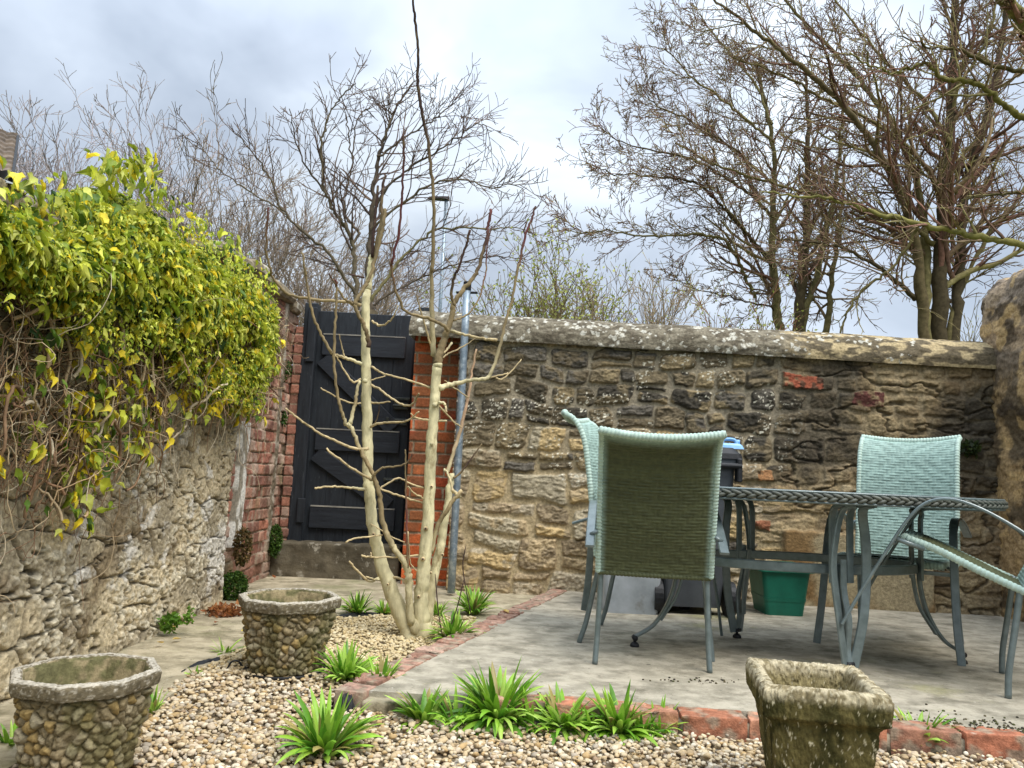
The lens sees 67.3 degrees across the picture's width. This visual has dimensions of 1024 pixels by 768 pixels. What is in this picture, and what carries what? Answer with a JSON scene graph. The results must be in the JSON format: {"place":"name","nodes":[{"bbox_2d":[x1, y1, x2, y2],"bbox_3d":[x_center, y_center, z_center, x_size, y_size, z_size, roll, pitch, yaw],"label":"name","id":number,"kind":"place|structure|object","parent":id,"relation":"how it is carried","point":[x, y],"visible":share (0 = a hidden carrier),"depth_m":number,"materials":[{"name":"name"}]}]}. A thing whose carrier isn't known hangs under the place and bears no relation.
{"place":"outdoors","nodes":[
{"label":"outdoors","id":0,"kind":"place"},
{"bbox_2d":[0,129,19,181],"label":"house","id":1,"kind":"structure","parent":0,"point":[9,143],"depth_m":16.29,"materials":[{"name":"beige brick"}]},
{"bbox_2d":[4,179,46,198],"bbox_3d":[-7.841,-1.502,11.880,3.720,4.348,1.032,-2,-8,35],"label":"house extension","id":2,"kind":"object","parent":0,"point":[7,181],"visible":0.04,"depth_m":11.02,"materials":[{"name":"paint"}]},
{"bbox_2d":[0,576,535,767],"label":"path","id":3,"kind":"structure","parent":0,"point":[174,658],"depth_m":3.69,"materials":[{"name":"beige stone"}]},
{"bbox_2d":[0,721,17,744],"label":"strap leaf plant","id":4,"kind":"object","parent":3,"relation":"on","point":[6,738],"visible":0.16,"depth_m":2.15,"materials":[{"name":"green plant"}]},
{"bbox_2d":[0,177,243,703],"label":"rubble wall","id":5,"kind":"structure","parent":3,"relation":"on","point":[138,586],"depth_m":3.16,"materials":[{"name":"stone"}]},
{"bbox_2d":[0,143,301,612],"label":"ivy","id":6,"kind":"object","parent":5,"relation":"attached to","point":[107,257],"visible":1,"depth_m":2.82,"materials":[{"name":"green plant"}]},
{"bbox_2d":[156,611,183,633],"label":"weed","id":7,"kind":"object","parent":3,"relation":"on","point":[174,620],"visible":1,"depth_m":3.55,"materials":[{"name":"green plant"}]},
{"bbox_2d":[182,603,196,624],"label":"weed","id":8,"kind":"object","parent":3,"relation":"on","point":[187,616],"visible":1,"depth_m":3.59,"materials":[{"name":"green plant"}]},
{"bbox_2d":[184,665,202,674],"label":"weed","id":9,"kind":"object","parent":3,"relation":"on","point":[197,671],"visible":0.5,"depth_m":2.93,"materials":[{"name":"green plant"}]},
{"bbox_2d":[181,655,224,671],"bbox_3d":[-1.230,1.131,3.112,0.058,0.024,0.369,1,-7,16],"label":"membrane strip","id":10,"kind":"object","parent":3,"relation":"on","point":[205,661],"visible":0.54,"depth_m":3.11,"materials":[{"name":"black plastic"}]},
{"bbox_2d":[201,600,241,617],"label":"leaf litter","id":11,"kind":"object","parent":3,"relation":"on","point":[224,610],"visible":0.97,"depth_m":4.08,"materials":[{"name":"brown plant"}]},
{"bbox_2d":[210,638,241,654],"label":"strap leaf plant","id":12,"kind":"object","parent":3,"relation":"on","point":[227,649],"visible":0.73,"depth_m":3.31,"materials":[{"name":"green plant"}]},
{"bbox_2d":[223,570,248,600],"bbox_3d":[-1.663,1.213,4.602,0.185,0.219,0.148,3,-7,0],"label":"moss cushion","id":13,"kind":"object","parent":3,"relation":"on","point":[234,578],"visible":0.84,"depth_m":4.57,"materials":[{"name":"green plant"}]},
{"bbox_2d":[269,540,402,581],"bbox_3d":[-1.319,1.345,5.844,0.972,0.295,0.353,3,-7,0],"label":"doorstep","id":14,"kind":"object","parent":3,"relation":"on","point":[317,559],"visible":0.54,"depth_m":5.68,"materials":[{"name":"concrete"}]},
{"bbox_2d":[338,590,377,612],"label":"strap leaf plant","id":15,"kind":"object","parent":3,"relation":"on","point":[357,604],"visible":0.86,"depth_m":4.30,"materials":[{"name":"green plant"}]},
{"bbox_2d":[337,612,389,617],"bbox_3d":[-0.869,1.270,4.183,0.138,0.027,0.520,-4,-10,44],"label":"membrane strip","id":16,"kind":"object","parent":3,"relation":"on","point":[352,614],"visible":0.37,"depth_m":4.27,"materials":[{"name":"black plastic"}]},
{"bbox_2d":[369,599,390,613],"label":"strap leaf plant","id":17,"kind":"object","parent":3,"relation":"on","point":[383,610],"visible":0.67,"depth_m":4.34,"materials":[{"name":"green plant"}]},
{"bbox_2d":[401,336,459,585],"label":"brick pier","id":18,"kind":"structure","parent":3,"relation":"on","point":[423,363],"depth_m":5.68,"materials":[{"name":"red brick"}]},
{"bbox_2d":[418,307,428,310],"bbox_3d":[-0.721,-0.335,6.161,0.090,0.560,0.050,3,-7,0],"label":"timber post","id":19,"kind":"object","parent":18,"relation":"attached to","point":[424,309],"visible":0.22,"depth_m":6.17,"materials":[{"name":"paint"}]},
{"bbox_2d":[433,600,457,615],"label":"strap leaf plant","id":20,"kind":"object","parent":3,"relation":"on","point":[441,609],"visible":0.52,"depth_m":4.37,"materials":[{"name":"green plant"}]},
{"bbox_2d":[447,281,477,593],"bbox_3d":[-0.360,0.341,5.265,0.150,2.129,0.056,3,-7,0],"label":"clothes post","id":21,"kind":"object","parent":3,"relation":"on","point":[468,292],"visible":0.84,"depth_m":5.24,"materials":[{"name":"metal"}]},
{"bbox_2d":[449,585,497,614],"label":"strap leaf plant","id":22,"kind":"object","parent":3,"relation":"on","point":[478,603],"visible":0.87,"depth_m":4.47,"materials":[{"name":"green plant"}]},
{"bbox_2d":[0,0,1023,364],"label":"sky","id":23,"kind":"structure","parent":0,"point":[543,57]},
{"bbox_2d":[12,613,1023,767],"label":"gravel","id":24,"kind":"structure","parent":0,"point":[216,716],"depth_m":2.40,"materials":[{"name":"beige gravel"}]},
{"bbox_2d":[9,652,161,767],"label":"stone planter","id":25,"kind":"object","parent":24,"relation":"on","point":[83,711],"visible":1,"depth_m":1.93,"materials":[{"name":"grey stone"}]},
{"bbox_2d":[149,684,166,713],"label":"strap leaf plant","id":26,"kind":"object","parent":24,"relation":"on","point":[156,704],"visible":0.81,"depth_m":2.51,"materials":[{"name":"green plant"}]},
{"bbox_2d":[227,660,325,680],"bbox_3d":[-0.903,1.118,3.054,0.318,0.045,0.316,-2,-8,32],"label":"black saucer","id":27,"kind":"object","parent":24,"relation":"on","point":[273,678],"visible":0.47,"depth_m":2.93,"materials":[{"name":"plastic"}]},
{"bbox_2d":[238,588,341,676],"bbox_3d":[-0.896,0.988,3.069,0.381,0.288,0.381,0,-7,18],"label":"stone planter","id":28,"kind":"object","parent":27,"relation":"on","point":[287,631],"visible":1,"depth_m":2.94,"materials":[{"name":"beige stone"}]},
{"bbox_2d":[275,686,387,765],"bbox_3d":[-0.542,1.001,2.246,0.346,0.194,0.388,3,-7,0],"label":"strap leaf plant","id":29,"kind":"object","parent":24,"relation":"on","point":[319,732],"visible":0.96,"depth_m":2.24,"materials":[{"name":"green plant"}]},
{"bbox_2d":[310,638,379,683],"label":"strap leaf plant","id":30,"kind":"object","parent":24,"relation":"on","point":[344,667],"visible":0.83,"depth_m":2.96,"materials":[{"name":"green plant"}]},
{"bbox_2d":[265,0,535,639],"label":"pale tree","id":31,"kind":"object","parent":24,"relation":"on","point":[412,619],"visible":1,"depth_m":3.86,"materials":[{"name":"beige plant"}]},
{"bbox_2d":[422,608,484,639],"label":"strap leaf plant","id":32,"kind":"object","parent":24,"relation":"on","point":[449,629],"visible":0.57,"depth_m":3.69,"materials":[{"name":"green plant"}]},
{"bbox_2d":[745,657,894,767],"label":"square planter","id":33,"kind":"object","parent":24,"relation":"on","point":[818,715],"visible":1,"depth_m":1.87,"materials":[{"name":"stone"}]},
{"bbox_2d":[369,591,1023,730],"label":"patio","id":34,"kind":"structure","parent":0,"point":[908,661],"depth_m":3.43,"materials":[{"name":"concrete"}]},
{"bbox_2d":[602,575,660,614],"bbox_3d":[0.709,1.139,4.681,0.400,0.450,0.420,3,-7,0],"label":"storage tub","id":35,"kind":"object","parent":34,"relation":"on","point":[632,595],"visible":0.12,"depth_m":4.49,"materials":[{"name":"grey plastic"}]},
{"bbox_2d":[561,409,722,661],"bbox_3d":[0.647,0.707,3.849,0.770,1.108,0.672,0,-7,18],"label":"wicker chair","id":36,"kind":"object","parent":34,"relation":"on","point":[587,428],"visible":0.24,"depth_m":3.83,"materials":[{"name":"teal wicker"}]},
{"bbox_2d":[581,426,729,672],"bbox_3d":[0.621,0.657,3.388,0.638,1.020,0.770,2,4,7],"label":"wicker chair","id":37,"kind":"object","parent":34,"relation":"on","point":[653,507],"visible":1,"depth_m":3.14,"materials":[{"name":"green wicker"}]},
{"bbox_2d":[654,447,742,615],"bbox_3d":[1.091,0.895,4.796,0.545,0.994,0.618,3,-7,0],"label":"wheelie bin","id":38,"kind":"object","parent":34,"relation":"on","point":[690,593],"visible":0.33,"depth_m":4.56,"materials":[{"name":"black plastic"}]},
{"bbox_2d":[723,438,743,449],"bbox_3d":[1.372,0.375,4.858,0.170,0.070,0.110,3,-7,0],"label":"blue bottle","id":39,"kind":"object","parent":38,"relation":"on","point":[736,445],"visible":0.65,"depth_m":4.81,"materials":[{"name":"plastic"}]},
{"bbox_2d":[424,677,1023,732],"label":"soil crumbs","id":40,"kind":"object","parent":34,"relation":"on","point":[974,723],"visible":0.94,"depth_m":2.63,"materials":[{"name":"brown soil"}]},
{"bbox_2d":[749,560,814,616],"bbox_3d":[1.664,1.275,4.811,0.339,0.296,0.361,3,-7,0],"label":"green box","id":41,"kind":"object","parent":34,"relation":"on","point":[778,593],"visible":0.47,"depth_m":4.66,"materials":[{"name":"plastic"}]},
{"bbox_2d":[630,486,1008,667],"bbox_3d":[1.346,0.883,3.628,1.905,0.760,1.045,3,-7,0],"label":"garden table","id":42,"kind":"object","parent":34,"relation":"on","point":[841,570],"visible":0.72,"depth_m":3.34,"materials":[{"name":"grey metal"}]},
{"bbox_2d":[813,434,971,665],"bbox_3d":[2.041,0.795,4.052,0.672,1.108,0.770,-3,-9,37],"label":"wicker chair","id":43,"kind":"object","parent":34,"relation":"on","point":[915,466],"visible":0.58,"depth_m":4.24,"materials":[{"name":"teal wicker"}]},
{"bbox_2d":[841,497,1023,698],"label":"wicker chair","id":44,"kind":"object","parent":34,"relation":"on","point":[922,542],"visible":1,"depth_m":3.16,"materials":[{"name":"grey metal"}]},
{"bbox_3d":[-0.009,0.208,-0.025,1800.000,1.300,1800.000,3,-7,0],"label":"ground","id":45,"kind":"structure","parent":0,"visible":0},
{"bbox_2d":[0,58,263,237],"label":"bare tree","id":46,"kind":"object","parent":45,"relation":"on","point":[25,167],"visible":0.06,"depth_m":23.39,"materials":[{"name":"brown plant"}]},
{"bbox_2d":[179,236,302,590],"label":"brick wall","id":47,"kind":"structure","parent":45,"relation":"on","point":[259,509],"depth_m":5.50,"materials":[{"name":"brick"}]},
{"bbox_2d":[230,526,253,568],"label":"dead plant","id":48,"kind":"object","parent":47,"relation":"attached to","point":[237,555],"visible":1,"depth_m":4.69,"materials":[{"name":"brown plant"}]},
{"bbox_2d":[268,524,283,557],"bbox_3d":[-1.736,1.149,5.632,0.129,0.256,0.097,3,-7,0],"label":"moss cushion","id":49,"kind":"object","parent":47,"relation":"attached to","point":[277,537],"visible":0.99,"depth_m":5.62,"materials":[{"name":"green plant"}]},
{"bbox_2d":[281,411,287,427],"bbox_3d":[-1.731,0.262,5.808,0.057,0.135,0.061,-2,-8,35],"label":"moss cushion","id":50,"kind":"object","parent":47,"relation":"attached to","point":[284,417],"visible":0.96,"depth_m":5.81,"materials":[{"name":"green plant"}]},
{"bbox_2d":[284,360,291,381],"bbox_3d":[-1.712,-0.097,5.824,0.098,0.179,0.079,3,-7,0],"label":"moss cushion","id":51,"kind":"object","parent":47,"relation":"attached to","point":[287,374],"visible":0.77,"depth_m":5.83,"materials":[{"name":"green plant"}]},
{"bbox_2d":[287,303,414,544],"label":"garden gate","id":52,"kind":"structure","parent":47,"relation":"attached to","point":[335,514],"depth_m":5.96,"materials":[{"name":"paint"}]},
{"bbox_2d":[80,51,500,364],"bbox_3d":[-4.696,-2.301,15.373,7.436,7.083,7.818,-1,-8,28],"label":"bare tree","id":53,"kind":"object","parent":45,"relation":"on","point":[283,258],"visible":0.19,"depth_m":15.34,"materials":[{"name":"brown plant"}]},
{"bbox_2d":[161,43,571,313],"bbox_3d":[-1.997,-2.117,10.855,5.692,5.842,2.315,3,-7,0],"label":"bare tree","id":54,"kind":"object","parent":45,"relation":"on","point":[343,210],"visible":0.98,"depth_m":10.80,"materials":[{"name":"brown plant"}]},
{"bbox_2d":[361,696,410,717],"bbox_3d":[-0.428,1.115,2.654,0.170,0.060,0.104,2,-7,5],"label":"kerb stone","id":55,"kind":"object","parent":45,"relation":"on","point":[384,706],"visible":0.48,"depth_m":2.61,"materials":[{"name":"grey stone"}]},
{"bbox_2d":[385,684,453,731],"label":"strap leaf plant","id":56,"kind":"object","parent":45,"relation":"on","point":[414,709],"visible":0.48,"depth_m":2.56,"materials":[{"name":"green plant"}]},
{"bbox_2d":[427,196,449,311],"bbox_3d":[-2.351,-1.734,22.357,0.660,7.719,0.260,3,-7,0],"label":"street lamp","id":57,"kind":"object","parent":45,"relation":"on","point":[445,200],"visible":0.46,"depth_m":22.60,"materials":[{"name":"metal"}]},
{"bbox_2d":[333,589,566,712],"bbox_3d":[-0.123,1.278,3.967,0.130,0.103,2.812,0,-7,19],"label":"brick edging","id":58,"kind":"object","parent":45,"relation":"on","point":[360,687],"visible":0.41,"depth_m":3.29,"materials":[{"name":"red brick"}]},
{"bbox_2d":[341,692,355,713],"bbox_3d":[-0.563,1.101,2.637,0.091,0.089,0.040,5,-7,-19],"label":"membrane strip","id":59,"kind":"object","parent":58,"relation":"attached to","point":[351,705],"visible":0.34,"depth_m":2.63,"materials":[{"name":"black plastic"}]},
{"bbox_2d":[356,653,405,676],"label":"strap leaf plant","id":60,"kind":"object","parent":58,"relation":"on","point":[383,668],"visible":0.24,"depth_m":2.91,"materials":[{"name":"green plant"}]},
{"bbox_2d":[435,546,471,636],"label":"dead stalks","id":61,"kind":"object","parent":45,"relation":"on","point":[459,596],"visible":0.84,"depth_m":3.70,"materials":[{"name":"brown plant"}]},
{"bbox_2d":[428,684,485,732],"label":"strap leaf plant","id":62,"kind":"object","parent":45,"relation":"on","point":[447,706],"visible":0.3,"depth_m":2.58,"materials":[{"name":"green plant"}]},
{"bbox_2d":[444,656,554,741],"bbox_3d":[-0.057,1.092,2.606,0.403,0.314,0.418,0,-7,22],"label":"strap leaf plant","id":63,"kind":"object","parent":45,"relation":"on","point":[489,707],"visible":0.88,"depth_m":2.56,"materials":[{"name":"green plant"}]},
{"bbox_2d":[499,686,561,735],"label":"strap leaf plant","id":64,"kind":"object","parent":45,"relation":"on","point":[529,717],"visible":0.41,"depth_m":2.53,"materials":[{"name":"green plant"}]},
{"bbox_2d":[418,211,643,322],"bbox_3d":[0.323,-0.678,10.200,3.029,3.060,3.286,1,-7,12],"label":"budding shrub","id":65,"kind":"object","parent":45,"relation":"on","point":[554,312],"visible":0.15,"depth_m":9.67,"materials":[{"name":"green plant"}]},
{"bbox_2d":[518,681,602,744],"bbox_3d":[0.154,1.118,2.552,0.307,0.212,0.320,3,-7,0],"label":"strap leaf plant","id":66,"kind":"object","parent":45,"relation":"on","point":[556,718],"visible":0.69,"depth_m":2.52,"materials":[{"name":"green plant"}]},
{"bbox_2d":[560,700,624,742],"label":"strap leaf plant","id":67,"kind":"object","parent":45,"relation":"on","point":[588,718],"visible":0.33,"depth_m":2.51,"materials":[{"name":"green plant"}]},
{"bbox_2d":[571,679,668,750],"bbox_3d":[0.347,1.112,2.546,0.341,0.246,0.339,3,-7,0],"label":"strap leaf plant","id":68,"kind":"object","parent":45,"relation":"on","point":[622,720],"visible":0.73,"depth_m":2.50,"materials":[{"name":"green plant"}]},
{"bbox_2d":[556,253,719,326],"bbox_3d":[1.932,-0.404,10.730,2.878,2.789,2.867,3,-7,0],"label":"budding shrub","id":69,"kind":"object","parent":45,"relation":"on","point":[644,309],"visible":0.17,"depth_m":10.41,"materials":[{"name":"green plant"}]},
{"bbox_2d":[623,708,674,740],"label":"strap leaf plant","id":70,"kind":"object","parent":45,"relation":"on","point":[638,722],"visible":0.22,"depth_m":2.52,"materials":[{"name":"green plant"}]},
{"bbox_2d":[642,694,687,738],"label":"strap leaf plant","id":71,"kind":"object","parent":45,"relation":"on","point":[658,726],"visible":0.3,"depth_m":2.55,"materials":[{"name":"green plant"}]},
{"bbox_2d":[409,310,1002,615],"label":"stone wall","id":72,"kind":"structure","parent":45,"relation":"on","point":[792,410],"depth_m":5.36,"materials":[{"name":"beige stone"}]},
{"bbox_2d":[960,438,981,458],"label":"wall fern","id":73,"kind":"object","parent":72,"relation":"attached to","point":[976,448],"depth_m":5.14,"materials":[{"name":"green plant"}]},
{"bbox_2d":[535,0,885,332],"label":"bare tree","id":74,"kind":"object","parent":45,"relation":"on","point":[803,298],"visible":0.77,"depth_m":12.81,"materials":[{"name":"brown plant"}]},
{"bbox_2d":[666,274,817,331],"bbox_3d":[3.317,-0.352,10.999,2.520,2.870,2.849,-1,-8,27],"label":"budding shrub","id":75,"kind":"object","parent":45,"relation":"on","point":[728,320],"visible":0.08,"depth_m":10.79,"materials":[{"name":"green plant"}]},
{"bbox_2d":[482,694,1023,762],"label":"brick edging","id":76,"kind":"object","parent":45,"relation":"on","point":[736,725],"visible":0.43,"depth_m":2.54,"materials":[{"name":"red brick"}]},
{"bbox_2d":[893,706,954,745],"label":"strap leaf plant","id":77,"kind":"object","parent":76,"relation":"on","point":[901,714],"visible":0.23,"depth_m":2.58,"materials":[{"name":"green plant"}]},
{"bbox_2d":[647,0,1023,340],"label":"bare tree","id":78,"kind":"object","parent":45,"relation":"on","point":[950,165],"visible":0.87,"depth_m":11.73,"materials":[{"name":"brown plant"}]},
{"bbox_2d":[724,0,1023,334],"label":"bare tree","id":79,"kind":"object","parent":45,"relation":"on","point":[1014,9],"visible":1,"depth_m":9.02,"materials":[{"name":"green plant"}]},
{"bbox_2d":[912,293,986,340],"bbox_3d":[6.556,-0.082,10.779,2.028,2.571,1.699,3,-7,0],"label":"budding shrub","id":80,"kind":"object","parent":45,"relation":"on","point":[968,334],"visible":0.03,"depth_m":11.18,"materials":[{"name":"brown plant"}]},
{"bbox_2d":[979,269,1023,621],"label":"side wall","id":81,"kind":"structure","parent":45,"relation":"on","point":[1001,333],"depth_m":5.05,"materials":[{"name":"stone"}]}
]}

